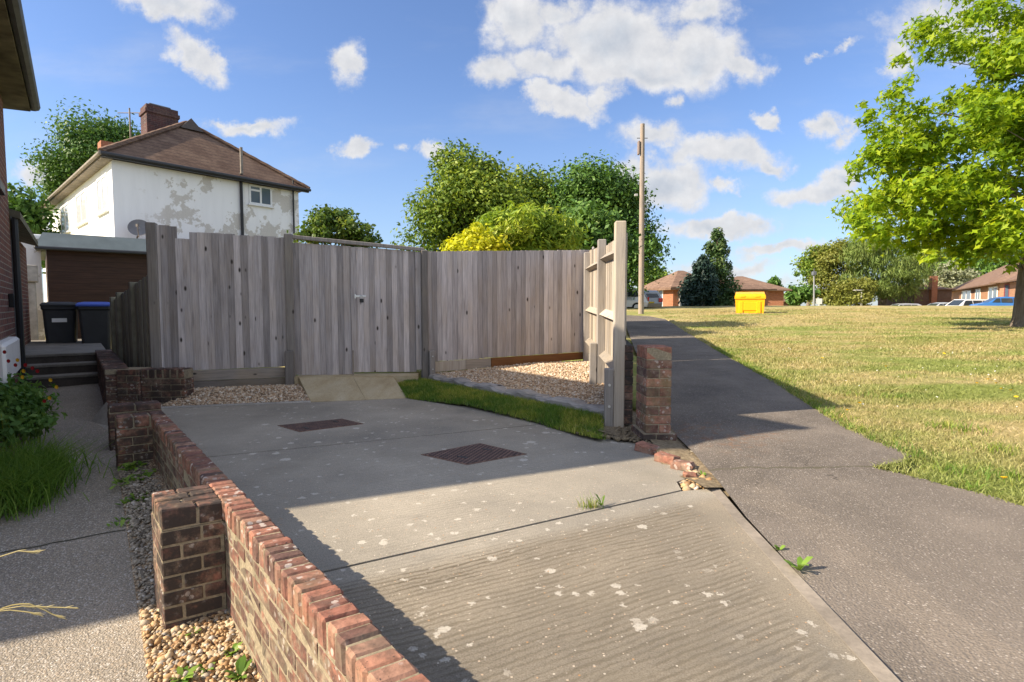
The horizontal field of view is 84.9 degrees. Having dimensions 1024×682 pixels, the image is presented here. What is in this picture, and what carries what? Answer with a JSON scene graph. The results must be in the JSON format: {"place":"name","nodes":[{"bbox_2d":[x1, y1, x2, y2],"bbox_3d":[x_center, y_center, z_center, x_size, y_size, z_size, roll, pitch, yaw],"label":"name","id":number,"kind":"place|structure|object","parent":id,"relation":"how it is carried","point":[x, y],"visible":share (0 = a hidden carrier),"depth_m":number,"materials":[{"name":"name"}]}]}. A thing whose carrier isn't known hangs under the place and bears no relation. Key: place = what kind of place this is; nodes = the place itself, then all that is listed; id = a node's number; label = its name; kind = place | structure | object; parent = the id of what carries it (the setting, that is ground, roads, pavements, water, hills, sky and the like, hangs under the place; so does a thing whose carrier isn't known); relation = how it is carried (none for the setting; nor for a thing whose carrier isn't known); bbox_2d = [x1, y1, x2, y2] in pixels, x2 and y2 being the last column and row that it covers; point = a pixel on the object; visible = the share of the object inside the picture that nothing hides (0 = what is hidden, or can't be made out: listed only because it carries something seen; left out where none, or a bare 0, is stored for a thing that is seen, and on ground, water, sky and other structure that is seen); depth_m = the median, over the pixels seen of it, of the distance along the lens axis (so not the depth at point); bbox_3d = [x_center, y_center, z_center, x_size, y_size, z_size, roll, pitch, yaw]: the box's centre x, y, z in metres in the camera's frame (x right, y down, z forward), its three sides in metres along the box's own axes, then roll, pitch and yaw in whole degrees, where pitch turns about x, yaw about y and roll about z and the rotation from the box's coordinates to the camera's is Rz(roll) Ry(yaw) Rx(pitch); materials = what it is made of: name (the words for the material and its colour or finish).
{"place":"outdoors","nodes":[
{"label":"outdoors","id":0,"kind":"place"},
{"bbox_2d":[0,412,45,452],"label":"flower bed","id":1,"kind":"object","parent":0,"point":[16,445],"depth_m":5.51,"materials":[{"name":"soil"}]},
{"bbox_2d":[0,350,67,453],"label":"flowering plant","id":2,"kind":"object","parent":1,"relation":"on","point":[24,406],"visible":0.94,"depth_m":5.32,"materials":[{"name":"green plant"}]},
{"bbox_2d":[0,422,127,521],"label":"long grass","id":3,"kind":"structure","parent":1,"relation":"on","point":[30,477],"depth_m":4.30,"materials":[{"name":"plant"}]},
{"bbox_2d":[0,383,148,681],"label":"side path","id":4,"kind":"structure","parent":0,"point":[96,636],"depth_m":3.16,"materials":[{"name":"concrete"}]},
{"bbox_2d":[107,400,160,451],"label":"stepped brick block","id":5,"kind":"structure","parent":4,"relation":"on","point":[131,407],"depth_m":5.44,"materials":[{"name":"brick"}]},
{"bbox_2d":[119,460,258,681],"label":"pebble bed","id":6,"kind":"object","parent":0,"point":[152,464],"visible":0.13,"depth_m":3.15,"materials":[{"name":"gravel"}]},
{"bbox_2d":[118,462,166,616],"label":"shaded pebbles","id":7,"kind":"object","parent":6,"relation":"on","point":[133,514],"visible":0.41,"depth_m":3.76,"materials":[{"name":"gravel"}]},
{"bbox_2d":[139,608,263,681],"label":"pebbles","id":8,"kind":"object","parent":6,"relation":"on","point":[158,660],"visible":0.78,"depth_m":2.54,"materials":[{"name":"gravel"}]},
{"bbox_2d":[170,664,198,681],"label":"weed","id":9,"kind":"object","parent":8,"relation":"on","point":[179,670],"visible":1,"depth_m":2.37,"materials":[{"name":"green plant"}]},
{"bbox_2d":[223,654,252,680],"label":"weed","id":10,"kind":"object","parent":6,"relation":"on","point":[241,664],"visible":1,"depth_m":2.39,"materials":[{"name":"green plant"}]},
{"bbox_2d":[114,410,429,681],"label":"brick wall","id":11,"kind":"structure","parent":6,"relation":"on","point":[222,542],"depth_m":2.56,"materials":[{"name":"brick"}]},
{"bbox_2d":[161,384,309,406],"bbox_3d":[-3.368,0.669,7.028,1.664,0.097,0.851,-1,4,-15],"label":"gravel strip","id":12,"kind":"object","parent":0,"point":[253,392],"visible":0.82,"depth_m":6.87,"materials":[{"name":"gravel"}]},
{"bbox_2d":[407,394,600,438],"bbox_3d":[-0.353,0.715,6.382,0.705,0.084,3.943,-3,5,-38],"label":"grass strip","id":13,"kind":"object","parent":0,"point":[514,414],"depth_m":5.80,"materials":[{"name":"plant"}]},
{"bbox_2d":[398,378,605,439],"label":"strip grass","id":14,"kind":"structure","parent":13,"relation":"on","point":[425,388],"depth_m":6.09,"materials":[{"name":"plant"}]},
{"bbox_2d":[3,0,1023,305],"label":"sky","id":15,"kind":"structure","parent":0,"point":[747,110],"materials":[{"name":"blue"}]},
{"bbox_2d":[161,398,879,681],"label":"driveway","id":16,"kind":"structure","parent":0,"point":[523,568],"depth_m":2.68,"materials":[{"name":"concrete"}]},
{"bbox_2d":[161,400,310,408],"bbox_3d":[-3.229,0.793,6.561,1.651,0.118,0.060,-1,4,-15],"label":"kerb strip","id":17,"kind":"object","parent":16,"relation":"on","point":[235,404],"visible":0.24,"depth_m":6.53,"materials":[{"name":"concrete"}]},
{"bbox_2d":[277,419,362,431],"bbox_3d":[-1.870,0.829,5.477,0.706,0.035,0.416,-3,4,-36],"label":"manhole cover","id":18,"kind":"object","parent":16,"relation":"on","point":[314,425],"visible":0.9,"depth_m":5.43,"materials":[{"name":"metal"}]},
{"bbox_2d":[421,443,525,464],"bbox_3d":[-0.297,0.897,4.380,0.652,0.035,0.513,-3,5,-39],"label":"manhole cover","id":19,"kind":"object","parent":16,"relation":"on","point":[473,454],"visible":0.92,"depth_m":4.36,"materials":[{"name":"metal"}]},
{"bbox_2d":[634,441,659,454],"bbox_3d":[1.084,0.859,4.460,0.113,0.087,0.210,-3,5,-40],"label":"broken brick","id":20,"kind":"object","parent":16,"relation":"on","point":[645,447],"visible":0.8,"depth_m":4.44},
{"bbox_2d":[437,360,603,404],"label":"corner gravel","id":21,"kind":"structure","parent":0,"point":[571,387],"depth_m":7.53,"materials":[{"name":"gravel"}]},
{"bbox_2d":[45,306,1023,508],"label":"lawn","id":22,"kind":"structure","parent":0,"point":[651,312],"depth_m":9.47,"materials":[{"name":"plant"}]},
{"bbox_2d":[0,0,40,383],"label":"brick house","id":23,"kind":"structure","parent":22,"relation":"on","point":[18,88],"depth_m":7.22,"materials":[{"name":"brick"}]},
{"bbox_2d":[0,337,20,385],"bbox_3d":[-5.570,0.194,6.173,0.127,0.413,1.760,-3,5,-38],"label":"meter box","id":24,"kind":"object","parent":23,"relation":"attached to","point":[10,346],"visible":0.97,"depth_m":5.86,"materials":[{"name":"white paint"}]},
{"bbox_2d":[21,234,44,339],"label":"wall","id":25,"kind":"structure","parent":22,"relation":"on","point":[33,255],"depth_m":13.81,"materials":[{"name":"paint"}]},
{"bbox_2d":[27,265,38,339],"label":"gate pillar","id":26,"kind":"structure","parent":22,"relation":"on","point":[32,272],"depth_m":12.96,"materials":[{"name":"stone"}]},
{"bbox_2d":[7,179,60,273],"bbox_3d":[-20.681,-3.822,23.920,2.853,5.890,3.009,3,5,44],"label":"hedge tree","id":27,"kind":"object","parent":22,"relation":"on","point":[32,212],"visible":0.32,"depth_m":23.45,"materials":[{"name":"green plant"}]},
{"bbox_2d":[18,365,96,375],"bbox_3d":[-7.238,0.676,8.784,1.500,0.555,0.340,-3,5,-38],"label":"step","id":28,"kind":"object","parent":22,"relation":"on","point":[68,369],"depth_m":8.73,"materials":[{"name":"concrete"}]},
{"bbox_2d":[26,361,96,368],"bbox_3d":[-7.235,0.377,8.761,1.500,0.045,0.360,-3,5,-38],"label":"step tread","id":29,"kind":"object","parent":28,"relation":"on","point":[60,364],"visible":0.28,"depth_m":8.78,"materials":[{"name":"concrete"}]},
{"bbox_2d":[26,355,95,363],"bbox_3d":[-8.826,0.479,10.808,1.500,0.695,4.860,-3,5,-38],"label":"step","id":30,"kind":"object","parent":22,"relation":"on","point":[36,360],"depth_m":8.96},
{"bbox_2d":[25,339,105,357],"bbox_3d":[-8.822,0.110,10.779,1.500,0.045,4.875,-3,5,-38],"label":"step tread","id":31,"kind":"object","parent":30,"relation":"on","point":[37,348],"visible":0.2,"depth_m":9.80,"materials":[{"name":"concrete"}]},
{"bbox_2d":[39,302,77,342],"bbox_3d":[-9.422,-0.280,11.713,0.612,1.072,0.782,-2,4,-34],"label":"wheelie bin","id":32,"kind":"object","parent":31,"relation":"on","point":[60,320],"visible":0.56,"depth_m":11.46,"materials":[{"name":"grey plastic"}]},
{"bbox_2d":[75,302,111,349],"bbox_3d":[-8.674,-0.280,11.713,0.612,1.072,0.782,-2,4,-30],"label":"wheelie bin","id":33,"kind":"object","parent":31,"relation":"on","point":[95,322],"visible":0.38,"depth_m":11.45,"materials":[{"name":"grey plastic"}]},
{"bbox_2d":[29,376,97,387],"bbox_3d":[-7.041,0.766,8.537,1.500,0.405,0.340,-3,5,-38],"label":"step","id":34,"kind":"object","parent":22,"relation":"on","point":[62,382],"depth_m":8.53,"materials":[{"name":"concrete"}]},
{"bbox_2d":[18,371,97,380],"bbox_3d":[-7.038,0.542,8.519,1.500,0.045,0.360,-3,5,-38],"label":"step tread","id":35,"kind":"object","parent":34,"relation":"on","point":[64,375],"visible":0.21,"depth_m":8.54,"materials":[{"name":"concrete"}]},
{"bbox_2d":[18,96,140,200],"bbox_3d":[-24.433,-7.967,33.622,7.606,12.472,7.297,-3,5,-38],"label":"lime tree","id":36,"kind":"object","parent":22,"relation":"on","point":[61,164],"visible":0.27,"depth_m":31.71,"materials":[{"name":"green plant"}]},
{"bbox_2d":[34,232,146,338],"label":"garage","id":37,"kind":"structure","parent":22,"relation":"on","point":[85,268],"depth_m":13.57,"materials":[{"name":"brown wood"}]},
{"bbox_2d":[91,349,128,429],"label":"retaining wall","id":38,"kind":"structure","parent":22,"relation":"on","point":[109,362],"depth_m":6.64,"materials":[{"name":"brick"}]},
{"bbox_2d":[109,275,150,366],"bbox_3d":[-5.522,-0.170,8.135,0.100,1.525,2.794,-3,5,-44],"label":"panel fence","id":39,"kind":"object","parent":22,"relation":"on","point":[129,319],"visible":0.62,"depth_m":7.92,"materials":[{"name":"wood"}]},
{"bbox_2d":[41,103,310,301],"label":"white house","id":40,"kind":"structure","parent":22,"relation":"on","point":[165,167],"depth_m":20.18,"materials":[{"name":"paint"}]},
{"bbox_2d":[60,201,70,233],"bbox_3d":[-19.106,-5.190,23.888,2.230,1.260,0.099,3,5,44],"label":"window","id":41,"kind":"structure","parent":40,"relation":"in","point":[64,210],"depth_m":23.82,"materials":[{"name":"white paint"}]},
{"bbox_2d":[74,188,87,227],"bbox_3d":[-16.412,-5.028,21.292,2.196,1.260,0.099,3,5,44],"label":"window","id":42,"kind":"structure","parent":40,"relation":"in","point":[81,198],"depth_m":21.25,"materials":[{"name":"white paint"}]},
{"bbox_2d":[95,172,108,216],"bbox_3d":[-13.726,-4.866,18.703,1.730,1.260,0.099,3,5,44],"label":"window","id":43,"kind":"structure","parent":40,"relation":"in","point":[102,182],"depth_m":18.67,"materials":[{"name":"white paint"}]},
{"bbox_2d":[127,219,145,237],"bbox_3d":[-11.984,-3.579,17.861,0.874,0.611,0.525,2,4,24],"label":"satellite dish","id":44,"kind":"object","parent":40,"relation":"attached to","point":[136,227],"visible":0.88,"depth_m":17.84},
{"bbox_2d":[248,184,274,208],"bbox_3d":[-9.625,-5.550,21.479,0.109,0.792,1.040,3,5,38],"label":"window","id":45,"kind":"structure","parent":40,"relation":"in","point":[260,196],"depth_m":21.47,"materials":[{"name":"white paint"}]},
{"bbox_2d":[145,222,423,387],"bbox_3d":[-2.895,-0.366,7.584,3.481,2.285,0.245,-1,4,-21],"label":"closeboard fence","id":46,"kind":"object","parent":22,"relation":"on","point":[224,303],"visible":0.83,"depth_m":7.30,"materials":[{"name":"wood"}]},
{"bbox_2d":[293,243,357,374],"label":"timber gate","id":47,"kind":"structure","parent":46,"relation":"attached to","point":[325,309],"depth_m":7.75,"materials":[{"name":"wood"}]},
{"bbox_2d":[287,204,386,248],"bbox_3d":[-5.867,-2.452,18.800,2.989,4.218,2.725,-3,4,-37],"label":"garden tree","id":48,"kind":"object","parent":22,"relation":"on","point":[326,221],"visible":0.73,"depth_m":18.42,"materials":[{"name":"green plant"}]},
{"bbox_2d":[294,373,417,383],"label":"gate sill","id":49,"kind":"structure","parent":22,"relation":"on","point":[398,377],"depth_m":7.85,"materials":[{"name":"concrete"}]},
{"bbox_2d":[390,137,542,251],"bbox_3d":[-2.501,-6.741,32.910,9.353,10.158,7.989,0,4,0],"label":"oak tree","id":50,"kind":"object","parent":22,"relation":"on","point":[469,187],"visible":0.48,"depth_m":30.97,"materials":[{"name":"green plant"}]},
{"bbox_2d":[439,222,511,251],"bbox_3d":[-0.883,-1.399,13.838,1.751,3.123,1.800,-2,4,-35],"label":"yellow shrub","id":51,"kind":"object","parent":22,"relation":"on","point":[468,240],"visible":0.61,"depth_m":13.39,"materials":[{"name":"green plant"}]},
{"bbox_2d":[420,250,589,378],"bbox_3d":[-0.023,-0.424,8.696,2.769,2.061,0.206,-1,4,-19],"label":"closeboard fence","id":52,"kind":"object","parent":22,"relation":"on","point":[487,307],"visible":0.81,"depth_m":8.66,"materials":[{"name":"wood"}]},
{"bbox_2d":[354,247,421,371],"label":"timber gate","id":53,"kind":"structure","parent":52,"relation":"attached to","point":[389,314],"depth_m":8.08,"materials":[{"name":"wood"}]},
{"bbox_2d":[473,198,592,250],"bbox_3d":[0.218,-1.812,14.929,3.198,3.739,3.053,-3,5,-40],"label":"laurel bush","id":54,"kind":"object","parent":22,"relation":"on","point":[534,228],"visible":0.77,"depth_m":14.14,"materials":[{"name":"green plant"}]},
{"bbox_2d":[499,156,566,213],"bbox_3d":[0.920,-6.837,36.355,7.829,9.797,7.924,0,4,0],"label":"oak tree","id":55,"kind":"object","parent":22,"relation":"on","point":[542,186],"visible":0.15,"depth_m":34.75,"materials":[{"name":"green plant"}]},
{"bbox_2d":[561,196,642,262],"bbox_3d":[2.317,-2.397,17.602,3.804,4.344,3.095,0,4,0],"label":"dark bush","id":56,"kind":"object","parent":22,"relation":"on","point":[599,223],"visible":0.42,"depth_m":16.85,"materials":[{"name":"green plant"}]},
{"bbox_2d":[529,147,678,299],"bbox_3d":[5.069,-6.768,34.808,9.626,9.883,7.511,0,4,0],"label":"oak tree","id":57,"kind":"object","parent":22,"relation":"on","point":[597,182],"visible":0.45,"depth_m":32.81,"materials":[{"name":"green plant"}]},
{"bbox_2d":[583,221,627,426],"bbox_3d":[1.071,-0.272,7.176,0.204,2.147,4.102,0,4,3],"label":"closeboard fence","id":58,"kind":"object","parent":22,"relation":"on","point":[604,304],"visible":0.87,"depth_m":6.19,"materials":[{"name":"wood"}]},
{"bbox_2d":[627,289,648,307],"bbox_3d":[6.576,-2.596,35.907,4.095,1.500,1.790,0,4,2],"label":"silver car","id":59,"kind":"object","parent":22,"relation":"on","point":[631,303],"visible":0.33,"depth_m":35.03,"materials":[{"name":"grey paint"}]},
{"bbox_2d":[634,123,647,313],"bbox_3d":[5.818,-5.332,25.317,0.589,8.763,0.260,0,4,0],"label":"telegraph pole","id":60,"kind":"object","parent":22,"relation":"on","point":[641,147],"visible":0.94,"depth_m":25.22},
{"bbox_2d":[631,265,672,288],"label":"tree","id":61,"kind":"object","parent":22,"relation":"on","point":[663,273],"visible":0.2,"depth_m":53.68,"materials":[{"name":"green plant"}]},
{"bbox_2d":[644,290,662,307],"bbox_3d":[8.540,-2.684,37.979,1.790,1.500,4.095,-1,4,-10],"label":"hatchback car","id":62,"kind":"object","parent":22,"relation":"on","point":[655,299],"visible":0.3,"depth_m":36.13,"materials":[{"name":"grey paint"}]},
{"bbox_2d":[644,271,690,305],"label":"bungalow","id":63,"kind":"object","parent":22,"relation":"on","point":[671,280],"visible":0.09,"depth_m":48.99,"materials":[{"name":"brick"}]},
{"bbox_2d":[676,254,724,305],"bbox_3d":[13.582,-4.155,40.411,3.433,4.251,2.852,1,4,22],"label":"blue conifer","id":64,"kind":"object","parent":22,"relation":"on","point":[699,284],"visible":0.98,"depth_m":39.86,"materials":[{"name":"green plant"}]},
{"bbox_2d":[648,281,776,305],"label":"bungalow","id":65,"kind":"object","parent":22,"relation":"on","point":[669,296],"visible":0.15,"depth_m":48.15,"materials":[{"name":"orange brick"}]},
{"bbox_2d":[701,227,742,305],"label":"conifer tree","id":66,"kind":"object","parent":22,"relation":"on","point":[716,250],"visible":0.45,"depth_m":40.93,"materials":[{"name":"green plant"}]},
{"bbox_2d":[735,292,765,312],"bbox_3d":[10.583,-1.715,24.923,1.260,0.960,0.800,1,4,22],"label":"grit bin","id":67,"kind":"object","parent":22,"relation":"on","point":[749,302],"visible":0.98,"depth_m":24.61,"materials":[{"name":"yellow plastic"}]},
{"bbox_2d":[734,276,791,305],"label":"bungalow","id":68,"kind":"object","parent":22,"relation":"on","point":[775,297],"depth_m":57.09,"materials":[{"name":"orange brick"}]},
{"bbox_2d":[784,282,820,305],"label":"tree","id":69,"kind":"object","parent":22,"relation":"on","point":[798,296],"visible":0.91,"depth_m":68.93,"materials":[{"name":"green plant"}]},
{"bbox_2d":[790,242,843,305],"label":"tree","id":70,"kind":"object","parent":22,"relation":"on","point":[806,264],"visible":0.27,"depth_m":74.33,"materials":[{"name":"green plant"}]},
{"bbox_2d":[802,236,870,305],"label":"tree","id":71,"kind":"object","parent":22,"relation":"on","point":[825,260],"visible":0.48,"depth_m":70.63,"materials":[{"name":"green plant"}]},
{"bbox_2d":[655,308,1023,340],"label":"lawn grass","id":72,"kind":"structure","parent":22,"relation":"on","point":[888,310],"depth_m":19.51,"materials":[{"name":"plant"}]},
{"bbox_2d":[821,276,879,305],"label":"bush","id":73,"kind":"object","parent":22,"relation":"on","point":[841,297],"visible":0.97,"depth_m":64.36,"materials":[{"name":"green plant"}]},
{"bbox_2d":[711,346,1002,491],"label":"edge grass","id":74,"kind":"structure","parent":22,"relation":"on","point":[824,411],"depth_m":5.60,"materials":[{"name":"plant"}]},
{"bbox_2d":[834,236,937,305],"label":"bush","id":75,"kind":"object","parent":22,"relation":"on","point":[903,273],"visible":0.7,"depth_m":66.14,"materials":[{"name":"green plant"}]},
{"bbox_2d":[878,276,955,305],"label":"brown house","id":76,"kind":"structure","parent":22,"relation":"on","point":[934,292],"depth_m":69.53,"materials":[{"name":"brick"}]},
{"bbox_2d":[891,240,947,284],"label":"tree","id":77,"kind":"object","parent":22,"relation":"on","point":[934,266],"visible":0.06,"depth_m":77.39,"materials":[{"name":"green plant"}]},
{"bbox_2d":[826,0,1023,326],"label":"maple tree","id":78,"kind":"object","parent":22,"relation":"on","point":[946,199],"visible":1,"depth_m":15.24,"materials":[{"name":"green plant"}]},
{"bbox_2d":[853,430,1023,504],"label":"dry edge grass","id":79,"kind":"structure","parent":22,"relation":"on","point":[937,481],"depth_m":3.79,"materials":[{"name":"plant"}]},
{"bbox_2d":[923,260,980,287],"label":"silver tree","id":80,"kind":"object","parent":22,"relation":"on","point":[949,278],"visible":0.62,"depth_m":93.23,"materials":[{"name":"green plant"}]},
{"bbox_2d":[896,232,1020,279],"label":"tree","id":81,"kind":"object","parent":22,"relation":"on","point":[983,268],"visible":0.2,"depth_m":102.31,"materials":[{"name":"green plant"}]},
{"bbox_2d":[945,299,987,305],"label":"car","id":82,"kind":"object","parent":22,"relation":"on","point":[961,302],"visible":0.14,"depth_m":52.22,"materials":[{"name":"white paint"}]},
{"bbox_2d":[952,263,1018,300],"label":"brick house","id":83,"kind":"structure","parent":22,"relation":"on","point":[980,287],"depth_m":65.84,"materials":[{"name":"tile"}]},
{"bbox_2d":[969,297,1013,305],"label":"parked car","id":84,"kind":"object","parent":22,"relation":"on","point":[1002,301],"visible":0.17,"depth_m":49.26,"materials":[{"name":"blue paint"}]},
{"bbox_2d":[989,271,1017,296],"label":"brick house","id":85,"kind":"structure","parent":22,"relation":"on","point":[1004,290],"depth_m":53.33,"materials":[{"name":"brick"}]},
{"bbox_2d":[424,400,738,507],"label":"subsoil","id":86,"kind":"structure","parent":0,"point":[722,489],"depth_m":4.60,"materials":[{"name":"soil"}]},
{"bbox_2d":[429,373,603,422],"bbox_3d":[-0.082,0.637,6.768,0.247,0.204,3.336,-3,5,-39],"label":"timber sleeper","id":87,"kind":"object","parent":86,"relation":"on","point":[531,394],"visible":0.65,"depth_m":6.39,"materials":[{"name":"wood"}]},
{"bbox_2d":[599,411,721,486],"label":"soil","id":88,"kind":"structure","parent":0,"point":[678,447],"depth_m":4.34,"materials":[{"name":"soil"}]},
{"bbox_2d":[576,423,673,443],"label":"soil clods","id":89,"kind":"object","parent":88,"relation":"on","point":[624,432],"visible":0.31,"depth_m":4.88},
{"bbox_2d":[624,339,632,423],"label":"brick wall","id":90,"kind":"structure","parent":88,"relation":"on","point":[628,397],"depth_m":5.19,"materials":[{"name":"brick"}]},
{"bbox_2d":[631,345,676,440],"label":"brick pier","id":91,"kind":"structure","parent":88,"relation":"on","point":[653,389],"depth_m":4.71,"materials":[{"name":"brick"}]},
{"bbox_2d":[654,451,680,463],"bbox_3d":[1.153,0.876,4.178,0.178,0.074,0.109,3,5,44],"label":"broken brick","id":92,"kind":"object","parent":88,"relation":"on","point":[664,457],"visible":0.76,"depth_m":4.15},
{"bbox_2d":[670,459,695,470],"bbox_3d":[1.220,0.892,3.994,0.164,0.075,0.106,3,4,36],"label":"broken brick","id":93,"kind":"object","parent":88,"relation":"on","point":[679,464],"visible":0.92,"depth_m":3.96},
{"bbox_2d":[679,451,715,490],"bbox_3d":[1.262,0.908,4.230,0.363,0.088,1.400,0,4,0],"label":"rubble","id":94,"kind":"object","parent":88,"relation":"on","point":[687,484],"visible":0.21,"depth_m":3.62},
{"bbox_2d":[681,490,804,580],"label":"joint soil","id":95,"kind":"structure","parent":0,"point":[745,517],"depth_m":3.06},
{"bbox_2d":[709,488,900,681],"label":"drive edging","id":96,"kind":"object","parent":95,"relation":"on","point":[867,657],"visible":0.56,"depth_m":2.20,"materials":[{"name":"concrete"}]},
{"bbox_2d":[626,315,1023,681],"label":"footpath","id":97,"kind":"structure","parent":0,"point":[907,578],"depth_m":2.94,"materials":[{"name":"asphalt"}]},
{"bbox_2d":[783,556,812,570],"bbox_3d":[1.268,0.982,2.462,0.120,0.062,0.120,0,4,0],"label":"weed","id":98,"kind":"object","parent":97,"relation":"on","point":[801,563],"visible":1,"depth_m":2.47,"materials":[{"name":"green plant"}]},
{"bbox_2d":[697,334,1023,396],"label":"lawn grass","id":99,"kind":"structure","parent":0,"point":[934,345],"depth_m":9.85,"materials":[{"name":"plant"}]},
{"bbox_2d":[783,373,1023,505],"bbox_3d":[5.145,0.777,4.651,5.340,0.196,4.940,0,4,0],"label":"lawn grass","id":100,"kind":"structure","parent":0,"point":[891,400],"depth_m":5.07,"materials":[{"name":"plant"}]},
{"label":"verge concrete","id":101,"kind":"structure","parent":0,"visible":0},
{"bbox_2d":[116,367,193,403],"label":"planter wall","id":102,"kind":"structure","parent":101,"relation":"on","point":[162,385],"depth_m":6.66,"materials":[{"name":"brick"}]},
{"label":"ramp base","id":103,"kind":"structure","parent":0,"visible":0},
{"bbox_2d":[299,377,359,392],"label":"paving slab","id":104,"kind":"structure","parent":103,"relation":"on","point":[326,384],"depth_m":7.35,"materials":[{"name":"concrete"}]},
{"bbox_2d":[307,391,364,401],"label":"paving slab","id":105,"kind":"structure","parent":103,"relation":"on","point":[334,396],"depth_m":6.97,"materials":[{"name":"concrete"}]},
{"bbox_2d":[353,377,400,390],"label":"paving slab","id":106,"kind":"structure","parent":103,"relation":"on","point":[375,383],"depth_m":7.51,"materials":[{"name":"concrete"}]},
{"bbox_2d":[361,390,405,399],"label":"paving slab","id":107,"kind":"structure","parent":103,"relation":"on","point":[384,394],"depth_m":7.12,"materials":[{"name":"concrete"}]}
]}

